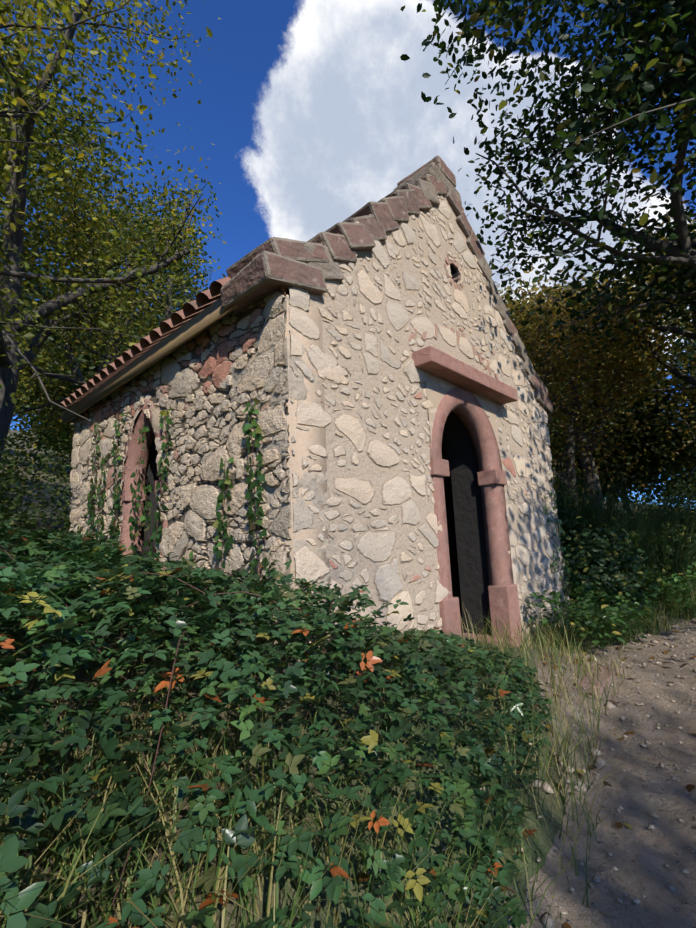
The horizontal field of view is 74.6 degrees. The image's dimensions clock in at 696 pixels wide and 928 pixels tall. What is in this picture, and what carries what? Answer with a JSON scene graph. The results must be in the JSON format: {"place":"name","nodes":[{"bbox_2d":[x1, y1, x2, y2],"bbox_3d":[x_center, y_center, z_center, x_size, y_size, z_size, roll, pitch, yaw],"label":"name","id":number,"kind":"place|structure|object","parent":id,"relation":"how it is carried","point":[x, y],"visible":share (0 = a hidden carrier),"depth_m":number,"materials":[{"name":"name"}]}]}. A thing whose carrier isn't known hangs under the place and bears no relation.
{"place":"outdoors","nodes":[
{"label":"outdoors","id":0,"kind":"place"},
{"bbox_2d":[59,277,230,409],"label":"roof tiles","id":1,"kind":"object","parent":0,"point":[193,308],"visible":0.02,"depth_m":4.04,"materials":[{"name":"red ceramic"}]},
{"bbox_2d":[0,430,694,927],"bbox_3d":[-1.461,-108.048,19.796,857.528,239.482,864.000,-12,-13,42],"label":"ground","id":2,"kind":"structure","parent":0,"point":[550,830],"depth_m":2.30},
{"bbox_2d":[0,447,695,600],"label":"broom shrubs","id":3,"kind":"object","parent":2,"relation":"on","point":[604,516],"visible":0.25,"depth_m":7.43,"materials":[{"name":"green plant"}]},
{"bbox_2d":[0,526,695,927],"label":"ground","id":4,"kind":"structure","parent":0,"point":[318,921],"depth_m":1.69,"materials":[{"name":"green plant"}]},
{"bbox_2d":[0,546,358,905],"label":"bramble canes","id":5,"kind":"object","parent":4,"relation":"on","point":[166,706],"visible":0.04,"depth_m":1.73,"materials":[{"name":"green plant"}]},
{"bbox_2d":[69,286,293,674],"label":"side wall","id":6,"kind":"structure","parent":4,"relation":"on","point":[190,383],"depth_m":3.45,"materials":[{"name":"stone"}]},
{"bbox_2d":[0,518,556,927],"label":"brambles","id":7,"kind":"object","parent":4,"relation":"on","point":[75,582],"visible":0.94,"depth_m":1.47,"materials":[{"name":"green plant"}]},
{"bbox_2d":[112,346,522,646],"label":"sandstone blocks","id":8,"kind":"structure","parent":4,"relation":"on","point":[440,364],"depth_m":4.47,"materials":[{"name":"stone"}]},
{"bbox_2d":[118,386,513,599],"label":"arch frames","id":9,"kind":"structure","parent":8,"relation":"attached to","point":[458,400],"depth_m":4.56,"materials":[{"name":"stone"}]},
{"bbox_2d":[142,411,491,634],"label":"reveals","id":10,"kind":"object","parent":8,"relation":"on","point":[468,517],"visible":0.12,"depth_m":4.92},
{"bbox_2d":[77,397,573,640],"bbox_3d":[0.032,0.570,4.261,2.820,2.641,6.032,-54,-52,77],"label":"ivy","id":11,"kind":"object","parent":4,"relation":"on","point":[218,524],"depth_m":3.88,"materials":[{"name":"green plant"}]},
{"bbox_2d":[0,394,695,620],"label":"bushes","id":12,"kind":"object","parent":4,"relation":"on","point":[598,544],"visible":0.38,"depth_m":6.88,"materials":[{"name":"green plant"}]},
{"bbox_2d":[315,613,695,927],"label":"fallen leaves","id":13,"kind":"object","parent":4,"relation":"on","point":[364,877],"visible":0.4,"depth_m":2.47,"materials":[{"name":"brown plant"}]},
{"bbox_2d":[428,612,695,927],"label":"path stones","id":14,"kind":"object","parent":4,"relation":"on","point":[600,761],"visible":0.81,"depth_m":2.53,"materials":[{"name":"stone"}]},
{"bbox_2d":[578,665,622,694],"bbox_3d":[2.029,1.875,3.922,0.461,0.167,0.738,-12,-13,42],"label":"rock","id":15,"kind":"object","parent":4,"relation":"on","point":[587,681],"depth_m":3.76,"materials":[{"name":"stone"}]},
{"bbox_2d":[0,0,695,508],"label":"sky","id":16,"kind":"structure","parent":0,"point":[312,112],"materials":[{"name":"blue"}]},
{"bbox_2d":[288,178,571,675],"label":"gable wall","id":17,"kind":"structure","parent":0,"point":[380,302],"depth_m":3.69,"materials":[{"name":"stone"}]},
{"bbox_2d":[408,254,498,379],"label":"stones","id":18,"kind":"object","parent":17,"relation":"attached to","point":[451,282],"visible":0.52,"depth_m":4.79,"materials":[{"name":"beige stone"}]},
{"bbox_2d":[450,264,457,282],"bbox_3d":[0.927,-1.969,4.988,0.500,0.210,0.210,-12,-13,42],"label":"oculus opening","id":19,"kind":"object","parent":18,"relation":"attached to","point":[453,269],"visible":0.15,"depth_m":4.90,"materials":[{"name":"black"}]},
{"bbox_2d":[426,374,499,453],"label":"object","id":20,"kind":"structure","parent":17,"relation":"attached to","point":[435,397],"depth_m":4.23,"materials":[{"name":"beige paint"}]},
{"bbox_2d":[505,617,695,927],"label":"dirt path","id":21,"kind":"structure","parent":0,"point":[643,869],"depth_m":2.32,"materials":[{"name":"soil"}]},
{"bbox_2d":[525,562,695,649],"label":"weeds","id":22,"kind":"object","parent":21,"relation":"on","point":[585,608],"visible":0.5,"depth_m":5.03,"materials":[{"name":"green plant"}]},
{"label":"walls","id":23,"kind":"object","parent":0,"visible":0},
{"bbox_2d":[71,295,356,665],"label":"quoins","id":24,"kind":"object","parent":23,"relation":"attached to","point":[296,388],"visible":0.19,"depth_m":2.92,"materials":[{"name":"stone"}]},
{"bbox_2d":[71,295,332,665],"bbox_3d":[-1.744,0.942,4.204,4.206,3.500,0.306,-12,-13,42],"label":"wall corner","id":25,"kind":"object","parent":24,"relation":"on","point":[305,440],"visible":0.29,"depth_m":2.89,"materials":[{"name":"beige stone"}]},
{"bbox_2d":[220,155,552,413],"bbox_3d":[0.926,-2.071,4.964,0.602,2.414,4.914,-12,-13,42],"label":"gable coping","id":26,"kind":"object","parent":23,"relation":"attached to","point":[262,271],"visible":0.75,"depth_m":3.52,"materials":[{"name":"stone"}]},
{"bbox_2d":[442,442,464,632],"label":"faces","id":27,"kind":"object","parent":23,"relation":"on","point":[455,580],"depth_m":6.44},
{"bbox_3d":[-0.627,-1.555,6.374,3.880,1.790,4.730,-12,-13,42],"label":"roof","id":28,"kind":"object","parent":23,"relation":"on","visible":0},
{"bbox_2d":[62,297,238,423],"bbox_3d":[-2.170,-0.867,4.522,3.930,0.145,0.105,-12,-13,42],"label":"eave board","id":29,"kind":"object","parent":28,"relation":"attached to","point":[209,316],"visible":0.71,"depth_m":4.01,"materials":[{"name":"brown wood"}]}
]}

